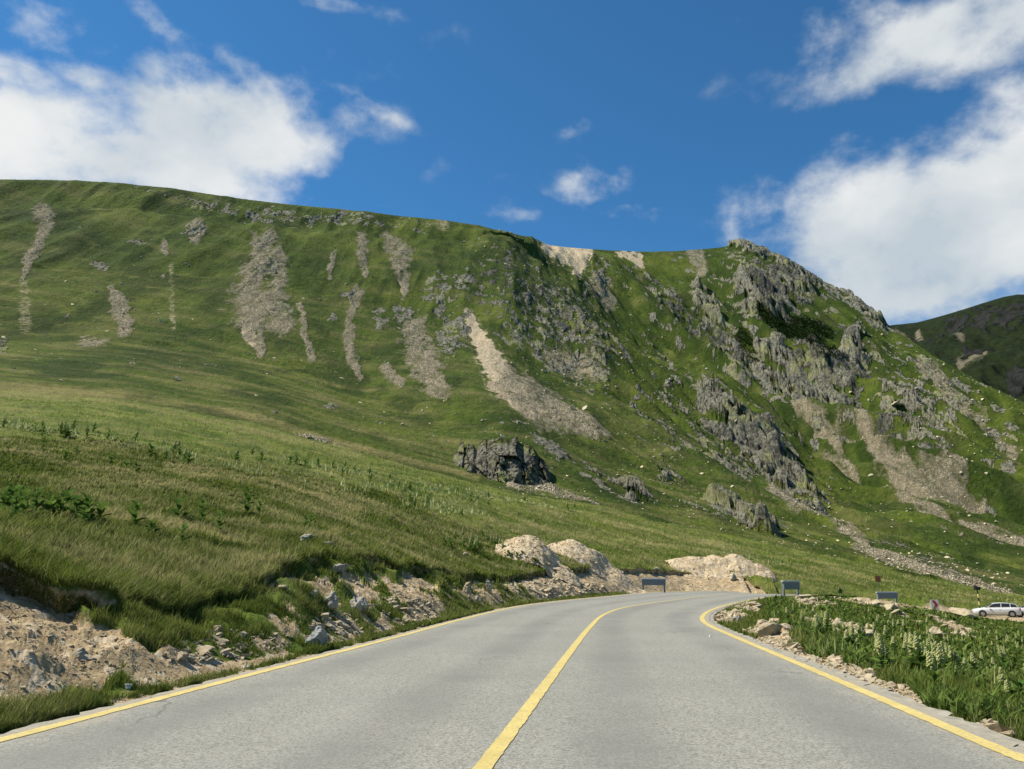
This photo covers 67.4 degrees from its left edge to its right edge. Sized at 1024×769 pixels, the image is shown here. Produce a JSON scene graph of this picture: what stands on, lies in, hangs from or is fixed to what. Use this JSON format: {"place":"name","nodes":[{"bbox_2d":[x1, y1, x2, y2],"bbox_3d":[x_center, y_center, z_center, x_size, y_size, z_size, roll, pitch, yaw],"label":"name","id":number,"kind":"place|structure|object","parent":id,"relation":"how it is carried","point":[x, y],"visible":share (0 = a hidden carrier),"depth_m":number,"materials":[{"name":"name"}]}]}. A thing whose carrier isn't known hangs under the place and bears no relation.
{"place":"outdoors","nodes":[
{"label":"outdoors","id":0,"kind":"place"},
{"bbox_2d":[0,179,1023,594],"bbox_3d":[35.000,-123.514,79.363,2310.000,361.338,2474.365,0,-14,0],"label":"hillside","id":1,"kind":"structure","parent":0,"point":[796,407],"depth_m":362.70,"materials":[{"name":"plant"}]},
{"bbox_2d":[452,437,550,485],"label":"rock outcrop","id":2,"kind":"object","parent":1,"relation":"on","point":[499,459],"visible":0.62,"depth_m":169.05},
{"bbox_2d":[0,224,1023,591],"bbox_3d":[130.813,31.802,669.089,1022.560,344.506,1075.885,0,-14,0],"label":"loose stones","id":3,"kind":"object","parent":1,"relation":"on","point":[630,406],"visible":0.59,"depth_m":284.13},
{"bbox_2d":[21,205,1021,593],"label":"scree","id":4,"kind":"structure","parent":1,"relation":"on","point":[533,385],"depth_m":338.59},
{"bbox_2d":[733,325,759,361],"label":"dwarf pine","id":5,"kind":"object","parent":1,"relation":"on","point":[744,339],"visible":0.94,"depth_m":591.22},
{"bbox_2d":[753,299,787,332],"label":"dwarf pine","id":6,"kind":"object","parent":1,"relation":"on","point":[769,318],"visible":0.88,"depth_m":606.90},
{"bbox_2d":[775,313,834,341],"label":"dwarf pine","id":7,"kind":"object","parent":1,"relation":"on","point":[809,321],"visible":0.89,"depth_m":596.67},
{"bbox_2d":[806,337,841,359],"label":"dwarf pine","id":8,"kind":"object","parent":1,"relation":"on","point":[834,347],"visible":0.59,"depth_m":550.94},
{"bbox_2d":[0,591,1023,768],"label":"road","id":9,"kind":"structure","parent":0,"point":[666,684],"depth_m":7.23,"materials":[{"name":"asphalt"}]},
{"bbox_2d":[0,591,675,741],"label":"road line","id":10,"kind":"object","parent":9,"relation":"on","point":[46,727],"visible":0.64,"depth_m":8.43,"materials":[{"name":"yellow paint"}]},
{"bbox_2d":[472,592,781,768],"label":"road line","id":11,"kind":"object","parent":9,"relation":"on","point":[493,753],"visible":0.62,"depth_m":7.19,"materials":[{"name":"yellow paint"}]},
{"bbox_2d":[699,594,1023,761],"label":"road line","id":12,"kind":"object","parent":9,"relation":"on","point":[1005,751],"visible":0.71,"depth_m":7.59,"materials":[{"name":"yellow paint"}]},
{"bbox_2d":[709,595,1023,747],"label":"road edge","id":13,"kind":"object","parent":9,"relation":"on","point":[980,727],"visible":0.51,"depth_m":8.10,"materials":[{"name":"concrete"}]},
{"bbox_2d":[0,389,1023,737],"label":"ground","id":14,"kind":"structure","parent":0,"point":[12,681],"depth_m":58.81,"materials":[{"name":"plant"}]},
{"bbox_2d":[0,487,8,504],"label":"hellebore plant","id":15,"kind":"object","parent":14,"relation":"on","point":[3,500],"visible":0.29,"depth_m":17.53,"materials":[{"name":"green plant"}]},
{"bbox_2d":[0,480,21,508],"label":"hellebore plant","id":16,"kind":"object","parent":14,"relation":"on","point":[10,490],"visible":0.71,"depth_m":16.85,"materials":[{"name":"green plant"}]},
{"bbox_2d":[4,491,29,515],"bbox_3d":[-9.922,2.467,15.394,0.583,0.632,0.460,-9,-11,41],"label":"hellebore plant","id":17,"kind":"object","parent":14,"relation":"on","point":[16,505],"visible":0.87,"depth_m":15.37,"materials":[{"name":"green plant"}]},
{"bbox_2d":[10,492,39,513],"bbox_3d":[-10.196,2.555,15.959,0.478,0.626,0.657,-5,-15,20],"label":"hellebore plant","id":18,"kind":"object","parent":14,"relation":"on","point":[24,502],"visible":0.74,"depth_m":15.96,"materials":[{"name":"green plant"}]},
{"bbox_2d":[16,487,38,508],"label":"hellebore plant","id":19,"kind":"object","parent":14,"relation":"on","point":[23,490],"visible":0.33,"depth_m":17.94,"materials":[{"name":"green plant"}]},
{"bbox_2d":[27,487,44,514],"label":"hellebore plant","id":20,"kind":"object","parent":14,"relation":"on","point":[36,501],"visible":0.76,"depth_m":17.35,"materials":[{"name":"green plant"}]},
{"bbox_2d":[36,495,60,516],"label":"hellebore plant","id":21,"kind":"object","parent":14,"relation":"on","point":[48,504],"visible":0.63,"depth_m":17.21,"materials":[{"name":"green plant"}]},
{"bbox_2d":[43,493,62,513],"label":"hellebore plant","id":22,"kind":"object","parent":14,"relation":"on","point":[54,504],"visible":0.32,"depth_m":18.09,"materials":[{"name":"green plant"}]},
{"bbox_2d":[51,496,70,517],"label":"hellebore plant","id":23,"kind":"object","parent":14,"relation":"on","point":[60,502],"visible":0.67,"depth_m":17.32,"materials":[{"name":"green plant"}]},
{"bbox_2d":[58,421,64,434],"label":"hellebore plant","id":24,"kind":"object","parent":14,"relation":"on","point":[61,426],"visible":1,"depth_m":58.12,"materials":[{"name":"green plant"}]},
{"bbox_2d":[56,449,74,459],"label":"hellebore plant","id":25,"kind":"object","parent":14,"relation":"on","point":[65,453],"visible":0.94,"depth_m":35.73,"materials":[{"name":"green plant"}]},
{"bbox_2d":[54,489,78,515],"bbox_3d":[-10.489,2.850,18.022,0.696,0.844,0.670,13,-19,-42],"label":"hellebore plant","id":26,"kind":"object","parent":14,"relation":"on","point":[66,493],"visible":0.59,"depth_m":18.09,"materials":[{"name":"green plant"}]},
{"bbox_2d":[62,423,72,436],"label":"hellebore plant","id":27,"kind":"object","parent":14,"relation":"on","point":[68,432],"visible":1,"depth_m":58.35,"materials":[{"name":"green plant"}]},
{"bbox_2d":[67,494,83,515],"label":"hellebore plant","id":28,"kind":"object","parent":14,"relation":"on","point":[76,503],"visible":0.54,"depth_m":18.72,"materials":[{"name":"green plant"}]},
{"bbox_2d":[70,647,86,657],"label":"boulder","id":29,"kind":"object","parent":14,"relation":"on","point":[80,652],"visible":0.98,"depth_m":8.94,"materials":[{"name":"stone"}]},
{"bbox_2d":[70,492,91,510],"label":"hellebore plant","id":30,"kind":"object","parent":14,"relation":"on","point":[80,499],"visible":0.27,"depth_m":19.15,"materials":[{"name":"green plant"}]},
{"bbox_2d":[75,505,91,524],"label":"hellebore plant","id":31,"kind":"object","parent":14,"relation":"on","point":[85,512],"visible":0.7,"depth_m":17.75,"materials":[{"name":"green plant"}]},
{"bbox_2d":[75,498,96,522],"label":"hellebore plant","id":32,"kind":"object","parent":14,"relation":"on","point":[88,506],"visible":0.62,"depth_m":18.36,"materials":[{"name":"green plant"}]},
{"bbox_2d":[83,424,91,439],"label":"hellebore plant","id":33,"kind":"object","parent":14,"relation":"on","point":[87,431],"visible":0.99,"depth_m":52.54,"materials":[{"name":"green plant"}]},
{"bbox_2d":[78,492,98,513],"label":"hellebore plant","id":34,"kind":"object","parent":14,"relation":"on","point":[87,498],"visible":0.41,"depth_m":19.10,"materials":[{"name":"green plant"}]},
{"bbox_2d":[92,501,115,521],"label":"hellebore plant","id":35,"kind":"object","parent":14,"relation":"on","point":[101,507],"visible":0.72,"depth_m":18.98,"materials":[{"name":"green plant"}]},
{"bbox_2d":[118,500,150,525],"bbox_3d":[-9.716,3.379,19.736,0.837,0.788,0.612,9,-16,-31],"label":"hellebore plant","id":36,"kind":"object","parent":14,"relation":"on","point":[132,511],"visible":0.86,"depth_m":19.68,"materials":[{"name":"green plant"}]},
{"bbox_2d":[144,443,156,455],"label":"hellebore plant","id":37,"kind":"object","parent":14,"relation":"on","point":[150,450],"visible":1,"depth_m":46.61,"materials":[{"name":"green plant"}]},
{"bbox_2d":[142,517,160,532],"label":"hellebore plant","id":38,"kind":"object","parent":14,"relation":"on","point":[151,522],"visible":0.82,"depth_m":18.98,"materials":[{"name":"green plant"}]},
{"bbox_2d":[168,497,190,517],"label":"hellebore plant","id":39,"kind":"object","parent":14,"relation":"on","point":[178,502],"visible":0.93,"depth_m":22.54,"materials":[{"name":"green plant"}]},
{"bbox_2d":[175,523,190,544],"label":"hellebore plant","id":40,"kind":"object","parent":14,"relation":"on","point":[184,527],"visible":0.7,"depth_m":18.36,"materials":[{"name":"green plant"}]},
{"bbox_2d":[184,450,193,463],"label":"hellebore plant","id":41,"kind":"object","parent":14,"relation":"on","point":[189,454],"visible":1,"depth_m":44.72,"materials":[{"name":"green plant"}]},
{"bbox_2d":[196,508,206,523],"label":"hellebore plant","id":42,"kind":"object","parent":14,"relation":"on","point":[201,513],"visible":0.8,"depth_m":22.73,"materials":[{"name":"green plant"}]},
{"bbox_2d":[197,497,206,512],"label":"hellebore plant","id":43,"kind":"object","parent":14,"relation":"on","point":[201,505],"visible":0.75,"depth_m":25.59,"materials":[{"name":"green plant"}]},
{"bbox_2d":[211,512,225,531],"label":"hellebore plant","id":44,"kind":"object","parent":14,"relation":"on","point":[220,514],"visible":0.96,"depth_m":21.66,"materials":[{"name":"green plant"}]},
{"bbox_2d":[214,625,222,633],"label":"boulder","id":45,"kind":"object","parent":14,"relation":"on","point":[218,628],"visible":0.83,"depth_m":11.88,"materials":[{"name":"beige stone"}]},
{"bbox_2d":[237,491,257,513],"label":"hellebore plant","id":46,"kind":"object","parent":14,"relation":"on","point":[247,507],"visible":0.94,"depth_m":27.01,"materials":[{"name":"green plant"}]},
{"bbox_2d":[239,484,255,499],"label":"hellebore plant","id":47,"kind":"object","parent":14,"relation":"on","point":[249,489],"visible":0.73,"depth_m":31.08,"materials":[{"name":"green plant"}]},
{"bbox_2d":[256,500,267,512],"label":"hellebore plant","id":48,"kind":"object","parent":14,"relation":"on","point":[258,507],"visible":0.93,"depth_m":28.37,"materials":[{"name":"green plant"}]},
{"bbox_2d":[0,532,589,618],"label":"hanging grass","id":49,"kind":"structure","parent":14,"relation":"on","point":[142,593],"depth_m":12.32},
{"bbox_2d":[0,435,591,608],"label":"long grass","id":50,"kind":"structure","parent":14,"relation":"on","point":[262,534],"depth_m":26.92,"materials":[{"name":"plant"}]},
{"bbox_2d":[299,534,312,540],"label":"boulder","id":51,"kind":"object","parent":14,"relation":"on","point":[306,537],"visible":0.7,"depth_m":23.28,"materials":[{"name":"stone"}]},
{"bbox_2d":[0,550,629,732],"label":"verge grass","id":52,"kind":"structure","parent":14,"relation":"on","point":[154,631],"depth_m":12.44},
{"bbox_2d":[305,626,327,645],"bbox_3d":[-3.507,4.577,13.705,0.469,0.464,0.342,-16,-2,-21],"label":"boulder","id":53,"kind":"object","parent":14,"relation":"on","point":[319,633],"visible":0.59,"depth_m":13.65,"materials":[{"name":"grey stone"}]},
{"bbox_2d":[324,591,338,609],"bbox_3d":[-3.899,4.655,16.519,0.304,0.380,0.436,1,-13,-36],"label":"boulder","id":54,"kind":"object","parent":14,"relation":"on","point":[331,599],"visible":0.94,"depth_m":16.38,"materials":[{"name":"stone"}]},
{"bbox_2d":[330,563,348,572],"bbox_3d":[-4.794,5.110,21.402,0.549,0.286,0.224,-19,-9,-15],"label":"boulder","id":55,"kind":"object","parent":14,"relation":"on","point":[338,567],"visible":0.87,"depth_m":21.34,"materials":[{"name":"stone"}]},
{"bbox_2d":[343,582,377,611],"bbox_3d":[-3.623,5.027,17.840,1.018,0.482,0.513,36,-18,-1],"label":"boulder","id":56,"kind":"object","parent":14,"relation":"on","point":[359,602],"visible":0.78,"depth_m":17.82,"materials":[{"name":"stone"}]},
{"bbox_2d":[0,558,762,725],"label":"rubble","id":57,"kind":"object","parent":14,"relation":"on","point":[61,631],"visible":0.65,"depth_m":9.94,"materials":[{"name":"beige stone"}]},
{"bbox_2d":[161,578,606,662],"bbox_3d":[-0.624,8.672,31.750,3.661,1.241,45.394,-3,-14,14],"label":"rubble","id":58,"kind":"object","parent":14,"relation":"on","point":[201,651],"visible":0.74,"depth_m":15.98,"materials":[{"name":"beige stone"}]},
{"bbox_2d":[177,651,187,660],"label":"boulder","id":59,"kind":"object","parent":58,"relation":"on","point":[182,656],"visible":1,"depth_m":10.10,"materials":[{"name":"beige stone"}]},
{"bbox_2d":[0,416,789,564],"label":"meadow flowers","id":60,"kind":"object","parent":14,"relation":"on","point":[16,423],"visible":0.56,"depth_m":64.39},
{"bbox_2d":[463,582,471,594],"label":"boulder","id":61,"kind":"object","parent":14,"relation":"on","point":[467,587],"visible":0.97,"depth_m":29.04,"materials":[{"name":"beige stone"}]},
{"bbox_2d":[486,579,491,592],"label":"boulder","id":62,"kind":"object","parent":14,"relation":"on","point":[488,586],"visible":1,"depth_m":32.76,"materials":[{"name":"stone"}]},
{"bbox_2d":[0,388,1023,615],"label":"meadow grass","id":63,"kind":"structure","parent":14,"relation":"on","point":[921,588],"depth_m":86.44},
{"bbox_2d":[495,535,580,588],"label":"earth mound","id":64,"kind":"object","parent":14,"relation":"on","point":[529,548],"visible":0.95,"depth_m":48.54,"materials":[{"name":"beige stone"}]},
{"bbox_2d":[546,539,646,593],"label":"earth mound","id":65,"kind":"object","parent":14,"relation":"on","point":[602,566],"visible":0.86,"depth_m":56.60,"materials":[{"name":"beige stone"}]},
{"bbox_2d":[641,578,665,591],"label":"guide board","id":66,"kind":"object","parent":14,"relation":"on","point":[653,581],"visible":0.81,"depth_m":58.99,"materials":[{"name":"grey paint"}]},
{"bbox_2d":[665,553,776,582],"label":"earth mound","id":67,"kind":"object","parent":14,"relation":"on","point":[715,567],"visible":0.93,"depth_m":73.12,"materials":[{"name":"beige stone"}]},
{"bbox_2d":[757,622,781,636],"bbox_3d":[5.569,5.349,16.763,0.589,0.313,0.392,10,-17,-35],"label":"boulder","id":68,"kind":"object","parent":14,"relation":"on","point":[768,629],"visible":0.93,"depth_m":16.62,"materials":[{"name":"beige stone"}]},
{"bbox_2d":[781,580,799,596],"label":"guide board","id":69,"kind":"object","parent":14,"relation":"on","point":[786,585],"visible":0.78,"depth_m":45.91,"materials":[{"name":"grey paint"}]},
{"bbox_2d":[810,618,820,634],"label":"hellebore plant","id":70,"kind":"object","parent":14,"relation":"on","point":[817,627],"visible":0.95,"depth_m":15.69,"materials":[{"name":"green plant"}]},
{"bbox_2d":[822,611,832,632],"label":"hellebore plant","id":71,"kind":"object","parent":14,"relation":"on","point":[826,620],"visible":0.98,"depth_m":15.78,"materials":[{"name":"green plant"}]},
{"bbox_2d":[840,631,852,648],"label":"hellebore plant","id":72,"kind":"object","parent":14,"relation":"on","point":[846,638],"visible":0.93,"depth_m":13.35,"materials":[{"name":"green plant"}]},
{"bbox_2d":[848,629,859,647],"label":"hellebore plant","id":73,"kind":"object","parent":14,"relation":"on","point":[852,637],"visible":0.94,"depth_m":13.33,"materials":[{"name":"green plant"}]},
{"bbox_2d":[854,629,873,637],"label":"boulder","id":74,"kind":"object","parent":14,"relation":"on","point":[870,632],"visible":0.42,"depth_m":17.66,"materials":[{"name":"beige stone"}]},
{"bbox_2d":[714,594,1020,736],"bbox_3d":[21.400,13.578,42.711,14.420,3.873,82.185,-9,-17,33],"label":"rubble","id":75,"kind":"object","parent":14,"relation":"on","point":[866,674],"visible":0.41,"depth_m":13.72,"materials":[{"name":"beige stone"}]},
{"bbox_2d":[717,593,1023,740],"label":"grass","id":76,"kind":"structure","parent":14,"relation":"on","point":[752,618],"depth_m":16.85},
{"bbox_2d":[866,639,885,664],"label":"hellebore plant","id":77,"kind":"object","parent":14,"relation":"on","point":[875,651],"visible":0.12,"depth_m":11.07,"materials":[{"name":"green plant"}]},
{"bbox_2d":[871,633,893,669],"bbox_3d":[5.010,3.679,10.434,0.312,0.573,0.420,2,-10,-26],"label":"hellebore plant","id":78,"kind":"object","parent":14,"relation":"on","point":[880,649],"visible":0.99,"depth_m":10.46,"materials":[{"name":"green plant"}]},
{"bbox_2d":[876,592,897,602],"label":"guide board","id":79,"kind":"object","parent":14,"relation":"on","point":[886,595],"visible":0.72,"depth_m":59.21,"materials":[{"name":"grey paint"}]},
{"bbox_2d":[884,644,892,664],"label":"hellebore plant","id":80,"kind":"object","parent":14,"relation":"on","point":[887,657],"visible":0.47,"depth_m":11.26,"materials":[{"name":"green plant"}]},
{"bbox_2d":[883,604,898,610],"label":"boulder","id":81,"kind":"object","parent":14,"relation":"on","point":[890,607],"visible":0.57,"depth_m":35.86,"materials":[{"name":"beige stone"}]},
{"bbox_2d":[888,636,900,655],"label":"hellebore plant","id":82,"kind":"object","parent":14,"relation":"on","point":[893,643],"visible":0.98,"depth_m":13.31,"materials":[{"name":"green plant"}]},
{"bbox_2d":[765,593,1023,727],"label":"undergrowth","id":83,"kind":"object","parent":14,"relation":"on","point":[953,704],"depth_m":13.99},
{"bbox_2d":[900,642,909,657],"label":"hellebore plant","id":84,"kind":"object","parent":14,"relation":"on","point":[904,647],"visible":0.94,"depth_m":12.85,"materials":[{"name":"green plant"}]},
{"bbox_2d":[901,619,908,632],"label":"hellebore plant","id":85,"kind":"object","parent":14,"relation":"on","point":[904,628],"visible":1,"depth_m":23.82,"materials":[{"name":"green plant"}]},
{"bbox_2d":[902,634,925,665],"bbox_3d":[5.555,3.732,10.617,0.350,0.533,0.404,0,-14,-2],"label":"hellebore plant","id":86,"kind":"object","parent":14,"relation":"on","point":[910,641],"visible":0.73,"depth_m":10.64,"materials":[{"name":"green plant"}]},
{"bbox_2d":[906,636,936,666],"bbox_3d":[5.596,3.702,10.532,0.364,0.491,0.378,-1,-14,5],"label":"hellebore plant","id":87,"kind":"object","parent":14,"relation":"on","point":[916,647],"visible":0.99,"depth_m":10.52,"materials":[{"name":"green plant"}]},
{"bbox_2d":[919,651,946,688],"bbox_3d":[4.857,3.335,8.850,0.382,0.503,0.332,4,-14,-14],"label":"hellebore plant","id":88,"kind":"object","parent":14,"relation":"on","point":[932,668],"visible":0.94,"depth_m":8.83,"materials":[{"name":"green plant"}]},
{"bbox_2d":[930,600,939,609],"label":"chevron sign","id":89,"kind":"object","parent":14,"relation":"on","point":[934,603],"visible":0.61,"depth_m":66.30,"materials":[{"name":"grey metal"}]},
{"bbox_2d":[929,626,947,637],"bbox_3d":[14.177,8.362,25.850,0.934,0.405,0.542,-17,-24,13],"label":"boulder","id":90,"kind":"object","parent":14,"relation":"on","point":[938,632],"visible":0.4,"depth_m":25.68,"materials":[{"name":"beige stone"}]},
{"bbox_2d":[935,643,945,671],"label":"hellebore plant","id":91,"kind":"object","parent":14,"relation":"on","point":[939,657],"visible":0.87,"depth_m":10.59,"materials":[{"name":"green plant"}]},
{"bbox_2d":[931,643,949,668],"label":"hellebore plant","id":92,"kind":"object","parent":14,"relation":"on","point":[934,649],"visible":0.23,"depth_m":10.92,"materials":[{"name":"green plant"}]},
{"bbox_2d":[947,645,956,665],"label":"hellebore plant","id":93,"kind":"object","parent":14,"relation":"on","point":[950,654],"visible":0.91,"depth_m":14.31,"materials":[{"name":"green plant"}]},
{"bbox_2d":[953,651,962,665],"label":"hellebore plant","id":94,"kind":"object","parent":14,"relation":"on","point":[958,661],"visible":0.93,"depth_m":14.29,"materials":[{"name":"green plant"}]},
{"bbox_2d":[948,607,976,617],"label":"boulder","id":95,"kind":"object","parent":14,"relation":"on","point":[964,612],"visible":0.9,"depth_m":48.42,"materials":[{"name":"beige stone"}]},
{"bbox_2d":[968,652,984,675],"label":"hellebore plant","id":96,"kind":"object","parent":14,"relation":"on","point":[973,663],"visible":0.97,"depth_m":12.16,"materials":[{"name":"green plant"}]},
{"bbox_2d":[973,585,980,616],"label":"striped pole","id":97,"kind":"object","parent":14,"relation":"on","point":[975,587],"visible":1,"depth_m":84.08,"materials":[{"name":"yellow plastic"}]},
{"bbox_2d":[977,652,987,665],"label":"hellebore plant","id":98,"kind":"object","parent":14,"relation":"on","point":[981,658],"visible":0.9,"depth_m":16.95,"materials":[{"name":"green plant"}]},
{"bbox_2d":[972,602,1021,617],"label":"parked car","id":99,"kind":"object","parent":14,"relation":"on","point":[1006,609],"visible":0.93,"depth_m":82.64,"materials":[{"name":"silver metal"}]},
{"bbox_2d":[995,667,1008,684],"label":"hellebore plant","id":100,"kind":"object","parent":14,"relation":"on","point":[1002,679],"visible":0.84,"depth_m":10.77,"materials":[{"name":"green plant"}]},
{"bbox_2d":[994,645,1014,666],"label":"hellebore plant","id":101,"kind":"object","parent":14,"relation":"on","point":[1000,654],"visible":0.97,"depth_m":19.13,"materials":[{"name":"green plant"}]},
{"bbox_2d":[998,661,1011,671],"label":"hellebore plant","id":102,"kind":"object","parent":14,"relation":"on","point":[1004,664],"visible":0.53,"depth_m":15.59,"materials":[{"name":"green plant"}]},
{"bbox_2d":[1002,680,1014,700],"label":"hellebore plant","id":103,"kind":"object","parent":14,"relation":"on","point":[1006,684],"visible":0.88,"depth_m":9.32,"materials":[{"name":"green plant"}]},
{"bbox_2d":[1009,673,1023,698],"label":"hellebore plant","id":104,"kind":"object","parent":14,"relation":"on","point":[1018,683],"visible":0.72,"depth_m":9.30,"materials":[{"name":"green plant"}]},
{"bbox_2d":[0,0,1023,324],"label":"sky","id":105,"kind":"structure","parent":0,"point":[875,147],"materials":[{"name":"blue"}]},
{"bbox_2d":[889,294,1023,401],"bbox_3d":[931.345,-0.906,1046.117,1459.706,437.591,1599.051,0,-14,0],"label":"mountain","id":106,"kind":"structure","parent":0,"point":[983,343],"depth_m":1070.64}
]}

